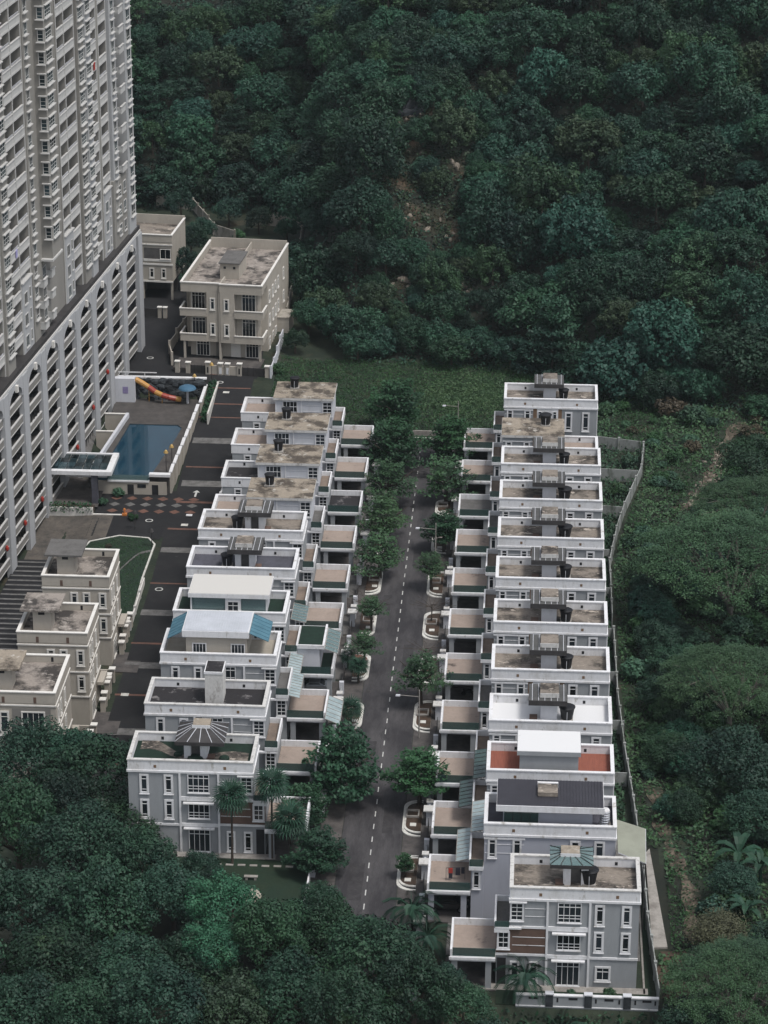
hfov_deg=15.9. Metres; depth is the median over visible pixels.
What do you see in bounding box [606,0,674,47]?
forest tree
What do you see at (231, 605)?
window
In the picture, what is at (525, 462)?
house
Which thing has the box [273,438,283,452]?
water tank
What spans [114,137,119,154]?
window
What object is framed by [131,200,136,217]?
window
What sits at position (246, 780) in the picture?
window
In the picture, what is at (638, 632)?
tree
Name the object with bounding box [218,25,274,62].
forest tree
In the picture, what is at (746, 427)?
bush
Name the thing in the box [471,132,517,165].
forest tree
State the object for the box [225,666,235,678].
window
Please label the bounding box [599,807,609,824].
steel tank
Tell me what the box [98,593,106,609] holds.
window
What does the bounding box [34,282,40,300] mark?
window
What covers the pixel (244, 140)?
forest tree
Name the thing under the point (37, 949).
tree
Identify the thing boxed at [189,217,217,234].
tree
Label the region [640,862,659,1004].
boundary wall
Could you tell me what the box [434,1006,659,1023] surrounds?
verge plants
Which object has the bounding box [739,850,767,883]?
banana plant
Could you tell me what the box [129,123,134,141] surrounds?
window
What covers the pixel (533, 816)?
house
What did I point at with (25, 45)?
window
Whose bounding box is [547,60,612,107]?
forest tree
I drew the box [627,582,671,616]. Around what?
tree
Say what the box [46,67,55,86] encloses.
window
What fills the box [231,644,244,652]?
window
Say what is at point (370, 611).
street tree
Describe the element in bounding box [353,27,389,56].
forest tree
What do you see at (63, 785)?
tree
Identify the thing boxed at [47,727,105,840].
tree
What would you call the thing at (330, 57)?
forest tree
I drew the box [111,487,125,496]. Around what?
bush
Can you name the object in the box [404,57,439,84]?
forest tree
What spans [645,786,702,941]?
dirt track
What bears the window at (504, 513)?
in the house at (520, 498)
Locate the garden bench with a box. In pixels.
[244,875,257,879]
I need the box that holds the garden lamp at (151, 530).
[149,528,153,546]
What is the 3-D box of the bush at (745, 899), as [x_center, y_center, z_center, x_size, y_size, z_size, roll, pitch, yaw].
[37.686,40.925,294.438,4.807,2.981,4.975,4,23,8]
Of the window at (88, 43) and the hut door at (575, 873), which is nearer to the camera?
the hut door at (575, 873)
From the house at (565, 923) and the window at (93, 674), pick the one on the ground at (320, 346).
the house at (565, 923)
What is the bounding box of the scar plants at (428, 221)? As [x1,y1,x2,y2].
[370,104,480,296]
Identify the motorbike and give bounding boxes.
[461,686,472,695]
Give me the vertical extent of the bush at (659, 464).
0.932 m
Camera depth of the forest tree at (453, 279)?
464.04 m
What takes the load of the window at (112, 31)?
in the apartment tower at (72, 325)
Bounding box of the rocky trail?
[679,422,745,510]
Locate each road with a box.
[46,356,257,920]
[323,441,440,1012]
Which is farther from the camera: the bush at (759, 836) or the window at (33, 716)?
the window at (33, 716)
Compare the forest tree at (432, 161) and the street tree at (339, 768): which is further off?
the forest tree at (432, 161)
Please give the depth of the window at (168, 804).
304.29 m
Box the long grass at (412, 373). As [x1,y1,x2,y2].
[270,326,588,433]
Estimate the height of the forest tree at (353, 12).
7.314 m
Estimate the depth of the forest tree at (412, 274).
468.43 m
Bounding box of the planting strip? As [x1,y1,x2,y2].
[200,378,216,421]
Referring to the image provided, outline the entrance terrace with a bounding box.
[52,476,102,506]
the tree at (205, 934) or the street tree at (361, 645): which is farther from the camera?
the street tree at (361, 645)
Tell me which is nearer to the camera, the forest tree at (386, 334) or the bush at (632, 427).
the bush at (632, 427)
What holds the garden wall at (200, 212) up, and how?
on the ground at (320, 346)
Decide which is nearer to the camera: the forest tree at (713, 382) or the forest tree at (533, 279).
the forest tree at (713, 382)
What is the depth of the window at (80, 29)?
412.48 m
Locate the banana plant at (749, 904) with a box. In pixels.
[725,894,766,924]
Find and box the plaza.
[86,491,175,536]
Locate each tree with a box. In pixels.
[0,715,73,827]
[0,774,63,901]
[0,854,18,915]
[0,863,93,973]
[0,938,9,970]
[0,966,78,1023]
[1,914,116,1012]
[18,796,127,876]
[30,766,107,878]
[37,728,131,845]
[37,970,129,1023]
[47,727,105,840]
[55,849,158,948]
[70,929,173,1005]
[86,791,161,865]
[95,822,180,883]
[102,950,209,1023]
[128,857,205,936]
[130,0,160,25]
[131,23,163,45]
[131,26,144,57]
[131,42,137,79]
[132,56,162,92]
[133,36,163,76]
[133,82,173,133]
[133,114,151,158]
[134,118,172,154]
[135,163,169,211]
[137,165,199,201]
[139,918,242,990]
[145,4,184,36]
[151,109,187,137]
[152,146,182,182]
[153,76,206,100]
[158,8,202,46]
[158,42,195,79]
[163,188,195,214]
[165,113,215,146]
[168,137,235,177]
[169,96,213,118]
[172,967,271,1023]
[175,246,197,275]
[177,865,232,916]
[180,849,223,878]
[180,916,242,979]
[182,867,260,958]
[185,28,214,55]
[185,222,208,265]
[188,4,231,41]
[188,176,215,201]
[189,1,225,31]
[189,44,244,86]
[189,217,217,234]
[205,90,236,118]
[206,161,267,205]
[209,774,251,863]
[210,102,254,146]
[211,196,243,226]
[212,132,260,161]
[216,1,249,28]
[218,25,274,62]
[227,61,261,87]
[229,894,311,971]
[233,71,299,113]
[234,0,271,13]
[235,944,347,1023]
[243,205,272,234]
[244,0,289,26]
[245,110,293,142]
[247,127,297,167]
[249,898,327,958]
[250,764,289,858]
[251,21,284,47]
[252,46,288,72]
[254,156,310,210]
[267,798,311,853]
[268,102,308,140]
[269,47,307,70]
[272,172,325,230]
[273,68,305,89]
[273,218,300,241]
[276,0,318,20]
[280,824,350,873]
[281,328,309,353]
[282,781,331,826]
[283,89,337,152]
[284,137,340,179]
[286,0,325,55]
[286,136,326,170]
[288,236,314,254]
[288,242,318,275]
[289,242,347,306]
[289,274,319,296]
[290,297,321,338]
[291,891,360,964]
[293,79,316,104]
[295,100,316,115]
[297,880,348,914]
[298,0,338,37]
[300,286,347,327]
[300,961,400,1023]
[301,718,382,804]
[304,161,352,201]
[305,29,352,73]
[309,3,345,34]
[309,913,432,998]
[311,65,365,110]
[312,302,352,338]
[314,107,370,145]
[320,0,348,11]
[321,198,355,230]
[325,48,353,73]
[325,175,393,232]
[326,227,378,270]
[327,48,367,78]
[331,304,386,342]
[331,913,381,963]
[332,0,374,31]
[336,111,409,183]
[338,114,384,141]
[338,329,380,360]
[339,647,356,668]
[341,19,386,55]
[341,694,363,725]
[344,628,385,668]
[345,77,407,125]
[347,656,369,682]
[348,58,394,86]
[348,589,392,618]
[351,527,405,578]
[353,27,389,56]
[353,281,396,312]
[355,595,389,631]
[356,0,418,9]
[356,492,411,539]
[358,238,409,275]
[358,271,390,295]
[358,416,437,471]
[360,324,400,357]
[360,457,417,504]
[362,377,423,426]
[363,34,404,66]
[367,5,414,35]
[369,126,403,154]
[370,947,467,1023]
[372,206,407,242]
[373,79,403,99]
[373,938,429,987]
[376,313,395,328]
[378,745,451,804]
[382,890,442,934]
[383,12,433,50]
[384,45,416,85]
[384,117,403,134]
[384,298,402,309]
[388,304,412,326]
[388,649,453,704]
[389,74,422,100]
[391,25,432,65]
[392,316,430,353]
[393,237,429,262]
[395,852,415,876]
[401,114,443,145]
[401,634,447,656]
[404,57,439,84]
[404,254,438,283]
[404,914,450,960]
[406,284,425,296]
[407,292,423,309]
[410,592,455,620]
[411,32,479,79]
[411,81,455,114]
[411,155,439,177]
[412,71,437,95]
[413,551,448,588]
[413,960,473,1023]
[415,287,469,323]
[415,453,477,501]
[417,254,463,296]
[418,317,462,350]
[418,508,466,551]
[419,164,452,194]
[420,414,482,459]
[421,61,471,98]
[425,332,472,366]
[428,26,456,62]
[428,99,477,147]
[428,979,496,1023]
[429,0,455,13]
[429,9,459,32]
[429,249,452,263]
[441,275,461,287]
[443,24,496,63]
[447,0,499,13]
[448,10,493,32]
[449,240,479,262]
[452,89,501,123]
[452,311,478,331]
[455,325,501,358]
[456,181,525,247]
[457,170,519,214]
[458,118,490,143]
[458,223,481,239]
[461,1017,504,1023]
[464,159,489,177]
[464,289,488,308]
[465,149,486,167]
[466,243,517,287]
[468,34,524,73]
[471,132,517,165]
[474,160,513,192]
[477,70,516,104]
[479,10,513,51]
[480,277,531,322]
[486,115,515,135]
[487,335,530,367]
[488,206,555,267]
[490,1,575,56]
[491,139,578,196]
[493,0,541,21]
[494,83,550,126]
[494,279,587,335]
[494,954,557,1005]
[502,150,583,213]
[506,106,563,162]
[506,271,546,300]
[510,290,591,376]
[516,47,582,100]
[534,0,590,14]
[534,195,615,262]
[540,164,588,204]
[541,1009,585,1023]
[543,262,579,292]
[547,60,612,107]
[552,113,627,168]
[553,252,616,301]
[556,190,608,236]
[559,24,620,78]
[561,10,609,40]
[562,119,592,151]
[567,343,609,374]
[571,168,608,197]
[572,103,609,119]
[575,334,663,402]
[580,283,629,323]
[585,245,621,264]
[587,113,613,126]
[595,297,640,337]
[596,143,638,176]
[597,2,638,38]
[599,206,633,231]
[600,113,648,148]
[600,252,662,301]
[603,48,638,81]
[603,59,678,107]
[603,248,648,276]
[604,0,666,19]
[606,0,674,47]
[606,172,638,203]
[610,227,654,254]
[612,168,699,223]
[618,147,675,182]
[621,556,652,576]
[622,296,706,367]
[623,46,662,70]
[625,504,767,618]
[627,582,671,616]
[628,128,681,157]
[628,589,672,617]
[629,573,649,589]
[631,617,678,647]
[632,255,689,301]
[634,298,674,328]
[634,674,669,704]
[635,368,680,409]
[636,619,683,660]
[637,597,680,624]
[639,101,682,139]
[640,640,670,659]
[641,726,683,764]
[642,730,695,766]
[643,228,686,262]
[645,571,692,601]
[645,641,714,675]
[648,16,704,58]
[651,266,719,309]
[651,793,686,820]
[652,28,715,80]
[652,642,767,726]
[652,666,689,686]
[653,560,687,575]
[653,729,690,745]
[655,993,735,1023]
[657,718,703,734]
[658,789,687,820]
[658,930,767,1023]
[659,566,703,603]
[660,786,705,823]
[661,708,692,723]
[662,749,701,774]
[663,0,694,20]
[663,361,706,385]
[664,139,712,163]
[665,206,696,229]
[667,221,713,263]
[668,96,702,126]
[668,123,740,189]
[668,226,728,271]
[669,39,740,95]
[669,679,720,710]
[670,620,696,642]
[672,778,708,798]
[676,0,728,24]
[677,185,719,219]
[679,367,725,401]
[681,542,703,552]
[681,731,712,754]
[681,777,718,808]
[682,903,753,957]
[683,342,723,368]
[683,721,767,794]
[685,474,767,549]
[686,16,718,45]
[691,187,767,242]
[691,299,738,344]
[693,75,761,131]
[695,320,767,384]
[699,185,747,219]
[700,226,767,272]
[702,497,748,514]
[703,0,766,30]
[703,860,761,897]
[704,264,767,319]
[705,21,741,46]
[713,121,755,152]
[713,151,753,189]
[715,433,767,495]
[719,43,763,87]
[719,788,767,844]
[725,74,764,109]
[734,115,762,135]
[734,159,767,187]
[736,93,767,118]
[738,0,767,37]
[738,39,767,77]
[738,310,767,339]
[740,113,767,156]
[744,181,767,223]
[744,392,767,416]
[750,919,767,959]
[754,262,767,280]
[758,124,767,162]
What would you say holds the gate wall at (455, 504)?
on the forecourt at (334, 819)
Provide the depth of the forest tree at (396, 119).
490.03 m
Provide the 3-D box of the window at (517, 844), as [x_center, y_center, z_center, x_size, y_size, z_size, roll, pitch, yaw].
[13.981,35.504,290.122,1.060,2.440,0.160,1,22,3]
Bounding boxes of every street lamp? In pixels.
[396,690,419,737]
[416,523,435,550]
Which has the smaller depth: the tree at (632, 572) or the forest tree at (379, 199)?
the tree at (632, 572)
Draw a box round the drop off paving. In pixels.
[24,515,113,559]
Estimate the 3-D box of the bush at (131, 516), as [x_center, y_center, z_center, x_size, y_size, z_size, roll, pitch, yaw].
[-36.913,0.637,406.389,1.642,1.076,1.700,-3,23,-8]
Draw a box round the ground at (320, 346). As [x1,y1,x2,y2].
[0,0,767,1023]
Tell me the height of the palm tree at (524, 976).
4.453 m
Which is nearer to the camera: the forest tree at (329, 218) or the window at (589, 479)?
the window at (589, 479)
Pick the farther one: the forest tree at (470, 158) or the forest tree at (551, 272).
the forest tree at (470, 158)
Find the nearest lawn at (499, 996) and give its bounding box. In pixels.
[496,919,650,1004]
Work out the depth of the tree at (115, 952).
275.99 m
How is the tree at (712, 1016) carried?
on the ground at (320, 346)
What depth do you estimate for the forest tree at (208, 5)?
561.76 m
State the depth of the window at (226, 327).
455.46 m
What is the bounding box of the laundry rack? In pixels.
[448,867,464,878]
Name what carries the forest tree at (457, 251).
on the ground at (320, 346)
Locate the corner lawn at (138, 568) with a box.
[87,536,153,613]
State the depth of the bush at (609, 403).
437.40 m
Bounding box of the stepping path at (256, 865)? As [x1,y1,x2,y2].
[221,863,292,867]
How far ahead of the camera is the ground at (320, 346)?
453.96 m
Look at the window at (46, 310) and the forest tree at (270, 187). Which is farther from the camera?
the forest tree at (270, 187)
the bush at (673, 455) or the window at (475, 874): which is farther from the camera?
the bush at (673, 455)
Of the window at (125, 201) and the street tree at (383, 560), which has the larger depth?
the window at (125, 201)
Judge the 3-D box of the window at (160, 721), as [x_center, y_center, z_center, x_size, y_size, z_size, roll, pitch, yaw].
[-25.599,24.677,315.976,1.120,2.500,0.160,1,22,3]
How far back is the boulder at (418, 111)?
492.85 m
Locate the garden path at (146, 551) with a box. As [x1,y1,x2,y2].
[119,550,153,569]
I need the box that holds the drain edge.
[639,910,644,993]
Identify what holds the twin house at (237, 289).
on the ground at (320, 346)
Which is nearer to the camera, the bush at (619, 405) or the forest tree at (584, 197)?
the bush at (619, 405)
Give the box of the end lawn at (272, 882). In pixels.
[158,857,307,907]
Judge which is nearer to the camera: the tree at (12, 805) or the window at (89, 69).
the tree at (12, 805)
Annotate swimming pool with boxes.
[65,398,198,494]
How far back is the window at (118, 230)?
442.95 m
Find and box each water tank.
[221,551,233,565]
[231,514,243,528]
[264,472,274,486]
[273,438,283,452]
[282,406,291,420]
[290,376,299,388]
[540,412,551,426]
[557,485,571,498]
[558,387,568,398]
[558,523,572,536]
[559,452,569,463]
[559,563,571,577]
[559,607,572,621]
[559,703,575,720]
[560,653,573,669]
[579,865,598,886]
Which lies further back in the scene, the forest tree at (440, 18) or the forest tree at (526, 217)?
the forest tree at (440, 18)
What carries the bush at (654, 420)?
on the ground at (320, 346)
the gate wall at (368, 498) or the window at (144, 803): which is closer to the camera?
the window at (144, 803)
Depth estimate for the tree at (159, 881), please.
286.09 m
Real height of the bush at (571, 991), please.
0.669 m
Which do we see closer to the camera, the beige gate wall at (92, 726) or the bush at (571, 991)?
the bush at (571, 991)
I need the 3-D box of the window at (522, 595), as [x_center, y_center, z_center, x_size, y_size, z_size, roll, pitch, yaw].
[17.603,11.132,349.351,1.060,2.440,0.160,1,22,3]
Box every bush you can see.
[98,497,108,504]
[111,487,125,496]
[128,513,138,519]
[232,228,245,237]
[273,362,285,374]
[567,989,575,993]
[598,403,614,414]
[601,401,614,408]
[603,988,616,994]
[607,482,626,497]
[614,400,630,410]
[617,656,654,680]
[620,453,638,466]
[620,532,641,547]
[621,420,631,426]
[624,426,638,432]
[626,637,637,646]
[628,613,667,632]
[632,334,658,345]
[633,525,652,537]
[635,731,652,745]
[635,757,661,772]
[636,542,664,559]
[641,769,656,779]
[645,438,659,446]
[646,431,664,439]
[648,417,657,422]
[648,476,668,487]
[653,395,684,415]
[653,470,669,479]
[657,461,666,467]
[665,449,684,462]
[667,470,678,479]
[668,479,685,490]
[674,771,713,790]
[676,404,710,425]
[679,587,705,601]
[681,434,699,442]
[682,439,703,452]
[683,596,710,612]
[686,548,718,570]
[690,498,718,515]
[693,710,736,733]
[694,893,729,917]
[695,408,710,416]
[699,604,727,619]
[701,552,733,569]
[705,417,719,425]
[705,883,757,916]
[706,794,722,803]
[708,724,743,751]
[708,818,718,829]
[709,569,729,581]
[710,597,726,609]
[711,704,720,711]
[712,818,736,831]
[713,626,727,635]
[713,802,735,816]
[713,805,747,827]
[714,758,749,783]
[714,773,756,800]
[719,474,749,494]
[719,614,754,637]
[719,880,758,908]
[720,634,746,646]
[722,678,752,691]
[724,689,750,703]
[727,467,742,476]
[728,549,757,573]
[739,423,765,436]
[739,692,766,718]
[743,691,767,714]
[745,928,758,936]
[746,621,767,643]
[749,414,765,422]
[750,817,767,842]
[751,598,767,609]
[753,582,767,607]
[754,848,767,857]
[759,719,767,739]
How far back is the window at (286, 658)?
339.62 m
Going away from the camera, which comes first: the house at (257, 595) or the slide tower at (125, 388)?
the house at (257, 595)
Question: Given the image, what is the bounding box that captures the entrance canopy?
[51,452,118,504]
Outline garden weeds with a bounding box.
[598,443,640,821]
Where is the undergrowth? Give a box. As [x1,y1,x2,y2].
[130,0,767,414]
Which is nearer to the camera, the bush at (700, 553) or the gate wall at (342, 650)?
the gate wall at (342, 650)
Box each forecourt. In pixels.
[116,274,263,378]
[296,442,460,993]
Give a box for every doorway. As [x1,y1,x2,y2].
[256,829,264,853]
[496,957,505,983]
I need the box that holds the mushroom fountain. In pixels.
[178,384,195,403]
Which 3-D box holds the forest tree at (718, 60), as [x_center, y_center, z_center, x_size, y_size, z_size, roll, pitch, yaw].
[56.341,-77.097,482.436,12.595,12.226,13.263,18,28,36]
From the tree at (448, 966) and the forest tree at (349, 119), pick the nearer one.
the tree at (448, 966)
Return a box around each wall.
[49,504,121,515]
[72,722,97,732]
[96,430,113,449]
[99,666,115,711]
[104,413,125,429]
[118,371,206,400]
[118,611,133,654]
[130,578,144,630]
[156,195,235,237]
[168,316,186,364]
[169,384,207,492]
[174,360,269,377]
[252,213,303,308]
[270,329,283,378]
[287,873,309,999]
[306,823,320,877]
[319,788,326,815]
[334,665,344,699]
[341,621,351,667]
[347,584,357,626]
[354,547,364,584]
[360,516,369,544]
[366,489,374,510]
[372,462,379,472]
[409,430,435,435]
[413,872,425,936]
[419,818,428,879]
[423,790,433,825]
[429,717,437,764]
[433,670,441,719]
[437,625,445,672]
[441,585,449,628]
[445,545,452,586]
[450,510,455,549]
[451,487,458,512]
[515,991,658,1011]
[598,436,640,452]
[601,468,637,481]
[602,505,621,518]
[604,549,609,558]
[606,587,610,598]
[608,441,644,626]
[608,628,611,640]
[610,671,614,684]
[612,625,637,825]
[612,720,623,733]
[614,772,626,786]
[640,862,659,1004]
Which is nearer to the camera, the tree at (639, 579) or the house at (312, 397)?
the tree at (639, 579)
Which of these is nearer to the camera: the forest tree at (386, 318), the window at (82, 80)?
the window at (82, 80)
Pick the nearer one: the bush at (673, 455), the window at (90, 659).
the window at (90, 659)
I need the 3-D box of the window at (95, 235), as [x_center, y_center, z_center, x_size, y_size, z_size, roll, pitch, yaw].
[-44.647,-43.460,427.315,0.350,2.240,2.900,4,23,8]
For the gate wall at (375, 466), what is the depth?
410.09 m
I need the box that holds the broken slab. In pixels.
[646,849,666,948]
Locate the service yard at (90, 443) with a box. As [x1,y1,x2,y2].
[85,393,106,458]
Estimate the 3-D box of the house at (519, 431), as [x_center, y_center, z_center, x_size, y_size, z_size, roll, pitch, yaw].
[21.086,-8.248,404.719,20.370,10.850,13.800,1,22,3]
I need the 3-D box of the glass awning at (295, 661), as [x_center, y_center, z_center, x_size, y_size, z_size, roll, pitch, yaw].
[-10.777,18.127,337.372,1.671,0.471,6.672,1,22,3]
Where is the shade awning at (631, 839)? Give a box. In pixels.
[617,820,645,931]
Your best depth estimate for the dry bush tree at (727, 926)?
285.47 m
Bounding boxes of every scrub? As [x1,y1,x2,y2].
[383,112,471,291]
[595,267,767,1023]
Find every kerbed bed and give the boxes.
[347,701,363,728]
[351,652,370,681]
[359,609,376,635]
[365,569,382,594]
[372,532,387,553]
[396,855,418,890]
[402,800,423,836]
[413,700,432,732]
[418,656,436,683]
[422,611,440,639]
[426,571,443,597]
[431,536,446,553]
[435,499,450,514]
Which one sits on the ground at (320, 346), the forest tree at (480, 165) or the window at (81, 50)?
the forest tree at (480, 165)
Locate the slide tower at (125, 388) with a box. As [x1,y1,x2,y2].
[115,376,135,401]
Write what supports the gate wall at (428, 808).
on the forecourt at (334, 819)
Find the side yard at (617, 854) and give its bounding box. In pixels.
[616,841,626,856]
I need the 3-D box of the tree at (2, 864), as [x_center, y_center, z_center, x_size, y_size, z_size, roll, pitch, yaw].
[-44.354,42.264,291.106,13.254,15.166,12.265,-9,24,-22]
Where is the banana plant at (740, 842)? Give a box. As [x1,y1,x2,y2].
[712,832,764,866]
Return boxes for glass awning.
[287,652,303,672]
[289,671,303,697]
[291,603,308,622]
[324,627,341,653]
[325,695,343,724]
[455,827,470,861]
[458,778,473,807]
[471,799,484,831]
[473,748,486,778]
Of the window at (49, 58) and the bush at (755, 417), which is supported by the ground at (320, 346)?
the bush at (755, 417)
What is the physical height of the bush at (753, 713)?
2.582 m
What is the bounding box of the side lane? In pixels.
[106,514,167,539]
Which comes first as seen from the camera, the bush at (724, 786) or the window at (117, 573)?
the bush at (724, 786)
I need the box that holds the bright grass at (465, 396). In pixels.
[385,358,532,426]
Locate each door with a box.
[127,484,133,493]
[152,485,157,494]
[191,746,199,753]
[216,342,218,355]
[231,343,240,356]
[241,555,248,565]
[251,517,258,527]
[571,869,580,882]
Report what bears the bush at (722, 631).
on the ground at (320, 346)
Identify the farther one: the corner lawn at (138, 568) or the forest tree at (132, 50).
the forest tree at (132, 50)
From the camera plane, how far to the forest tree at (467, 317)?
461.37 m
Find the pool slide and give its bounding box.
[135,377,180,402]
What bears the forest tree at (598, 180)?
on the ground at (320, 346)
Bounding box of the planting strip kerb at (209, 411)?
[207,382,218,423]
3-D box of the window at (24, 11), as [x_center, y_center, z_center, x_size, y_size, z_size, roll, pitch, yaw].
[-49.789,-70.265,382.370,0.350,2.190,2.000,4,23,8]
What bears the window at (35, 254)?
in the apartment tower at (72, 325)
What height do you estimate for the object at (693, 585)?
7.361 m
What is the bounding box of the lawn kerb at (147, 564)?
[86,535,155,609]
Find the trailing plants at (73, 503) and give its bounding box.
[49,500,91,512]
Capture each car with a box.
[304,678,326,688]
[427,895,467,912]
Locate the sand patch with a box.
[241,889,260,900]
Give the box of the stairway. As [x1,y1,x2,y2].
[0,559,46,649]
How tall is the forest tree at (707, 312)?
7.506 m
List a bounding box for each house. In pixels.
[0,649,93,787]
[16,592,120,733]
[41,539,139,672]
[126,718,317,860]
[136,213,185,299]
[144,660,324,796]
[159,610,332,743]
[172,574,342,696]
[173,237,293,369]
[186,535,349,655]
[197,499,356,615]
[211,477,362,574]
[221,444,367,537]
[231,412,373,502]
[240,381,377,468]
[424,778,616,922]
[428,730,614,857]
[433,683,612,803]
[437,634,609,751]
[441,588,607,707]
[445,546,605,653]
[445,845,647,994]
[449,506,603,610]
[452,469,602,575]
[455,436,600,529]
[458,417,597,504]
[463,373,597,459]
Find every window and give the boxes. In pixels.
[0,69,3,87]
[0,92,4,112]
[0,116,5,136]
[0,139,7,159]
[0,161,8,182]
[0,184,9,205]
[0,711,9,735]
[1,207,10,227]
[3,229,11,250]
[4,251,12,272]
[5,273,13,294]
[6,295,14,316]
[7,317,15,338]
[8,339,16,360]
[21,711,44,731]
[22,0,27,13]
[22,19,28,36]
[23,41,29,59]
[24,64,30,82]
[24,290,28,306]
[25,86,31,104]
[25,312,29,327]
[26,109,32,127]
[26,333,30,348]
[27,131,33,149]
[29,153,34,171]
[30,175,35,193]
[30,197,36,214]
[31,218,37,236]
[32,240,38,258]
[33,261,39,279]
[34,5,43,20]
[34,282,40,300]
[35,28,44,43]
[35,303,41,321]
[36,51,45,65]
[37,73,46,87]
[38,95,47,110]
[39,117,48,132]
[40,139,49,154]
[41,161,50,175]
[42,183,51,197]
[43,0,52,19]
[43,204,52,219]
[43,264,45,278]
[44,22,53,41]
[44,226,52,240]
[44,286,46,299]
[45,45,54,64]
[45,307,47,320]
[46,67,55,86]
[47,89,55,108]
[47,649,54,653]
[48,111,56,130]
[49,133,57,152]
[50,154,58,174]
[51,176,59,195]
[52,197,60,217]
[53,218,61,238]
[57,703,60,722]
[59,649,67,653]
[60,697,62,716]
[63,686,66,706]
[67,243,70,257]
[68,263,71,278]
[68,284,72,298]
[70,592,77,601]
[76,3,83,21]
[76,650,84,666]
[77,24,84,43]
[77,675,85,692]
[78,45,85,64]
[79,66,86,85]
[80,87,86,106]
[80,108,87,126]
[81,128,88,147]
[82,149,89,168]
[82,592,90,602]
[83,169,89,188]
[83,190,90,208]
[84,0,90,14]
[84,210,91,229]
[85,17,91,35]
[85,38,92,56]
[85,230,92,249]
[86,59,93,77]
[86,250,92,269]
[87,80,93,98]
[88,100,94,119]
[88,121,95,139]
[89,141,96,160]
[89,644,91,662]
[90,162,96,180]
[90,669,92,688]
[91,182,97,200]
[91,202,98,220]
[91,638,93,656]
[92,222,98,240]
[92,663,94,681]
[92,691,96,718]
[93,242,99,260]
[95,628,97,647]
[96,654,98,672]
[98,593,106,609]
[99,618,107,633]
[106,200,108,213]
[106,220,109,233]
[107,239,110,252]
[109,0,114,13]
[110,17,115,34]
[111,38,115,54]
[111,58,116,74]
[111,588,112,605]
[111,612,113,629]
[112,78,117,94]
[112,98,117,114]
[113,118,118,134]
[113,582,115,599]
[113,607,115,624]
[113,633,117,658]
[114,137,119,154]
[114,157,119,173]
[115,176,120,193]
[116,573,117,591]
[117,215,121,231]
[117,598,118,615]
[118,184,121,198]
[119,203,122,217]
[120,222,122,236]
[123,179,126,193]
[123,198,126,212]
[124,217,127,231]
[125,5,130,23]
[125,25,131,43]
[126,45,132,62]
[127,65,132,82]
[127,84,133,102]
[128,104,133,121]
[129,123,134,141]
[129,142,135,160]
[130,162,135,179]
[130,181,136,198]
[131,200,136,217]
[137,484,145,487]
[139,774,149,794]
[140,799,149,819]
[149,268,154,278]
[156,717,164,730]
[160,249,170,259]
[161,268,165,278]
[164,774,173,794]
[164,799,174,819]
[171,666,179,676]
[179,718,187,723]
[187,774,209,794]
[188,805,210,819]
[189,830,210,852]
[191,292,205,307]
[192,317,205,332]
[192,643,206,651]
[194,667,201,677]
[196,341,209,355]
[202,717,222,721]
[208,541,215,545]
[209,298,214,310]
[210,323,215,335]
[223,299,228,311]
[224,324,229,336]
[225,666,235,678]
[226,831,235,852]
[227,601,238,610]
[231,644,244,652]
[234,488,241,493]
[240,778,252,795]
[242,295,255,311]
[242,319,255,336]
[244,455,250,459]
[244,832,252,853]
[245,344,258,358]
[252,721,265,738]
[252,804,264,822]
[253,423,259,427]
[264,669,276,685]
[265,466,280,477]
[265,753,275,769]
[274,433,289,443]
[274,627,285,642]
[276,701,286,716]
[283,401,296,412]
[283,582,294,597]
[285,657,288,666]
[292,544,302,559]
[295,621,303,625]
[300,502,310,518]
[303,573,312,587]
[308,467,318,482]
[311,533,320,547]
[315,434,325,449]
[319,497,327,511]
[322,403,332,417]
[326,463,334,476]
[333,431,340,443]
[472,871,480,889]
[480,712,487,729]
[483,663,490,679]
[486,618,492,632]
[487,839,496,858]
[488,576,494,588]
[490,536,496,548]
[490,785,496,791]
[492,500,497,510]
[492,735,500,740]
[494,465,499,475]
[495,683,502,692]
[496,433,501,441]
[496,931,509,950]
[497,636,504,643]
[499,591,505,597]
[501,550,507,555]
[502,511,508,516]
[507,410,512,417]
[509,903,523,922]
[509,961,518,983]
[512,840,521,852]
[517,684,524,693]
[518,636,525,644]
[519,592,526,598]
[520,551,527,555]
[521,512,528,516]
[524,411,530,417]
[528,961,537,984]
[555,963,579,986]
[556,936,580,951]
[557,902,581,924]
[564,412,571,431]
[566,477,573,480]
[566,512,573,517]
[566,551,574,557]
[567,592,575,599]
[567,637,576,645]
[568,684,577,694]
[570,840,580,845]
[581,412,589,432]
[584,477,591,481]
[585,512,592,518]
[586,551,594,557]
[587,592,595,600]
[588,637,597,646]
[590,685,599,695]
[591,737,600,743]
[593,932,603,953]
[594,841,604,855]
[594,905,604,927]
[594,966,610,982]
[619,933,630,954]
[621,906,631,928]
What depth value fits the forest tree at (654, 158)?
471.04 m
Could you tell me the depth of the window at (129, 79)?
442.20 m
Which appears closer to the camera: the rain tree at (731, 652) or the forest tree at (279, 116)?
the rain tree at (731, 652)
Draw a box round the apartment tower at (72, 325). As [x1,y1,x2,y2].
[0,0,144,579]
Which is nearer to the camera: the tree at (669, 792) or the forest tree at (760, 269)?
the tree at (669, 792)
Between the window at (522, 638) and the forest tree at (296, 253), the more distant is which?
the forest tree at (296, 253)
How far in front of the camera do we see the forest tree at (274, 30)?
552.64 m
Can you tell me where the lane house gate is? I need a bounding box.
[144,306,167,317]
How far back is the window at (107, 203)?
436.62 m
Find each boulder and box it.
[402,108,411,117]
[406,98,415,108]
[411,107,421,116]

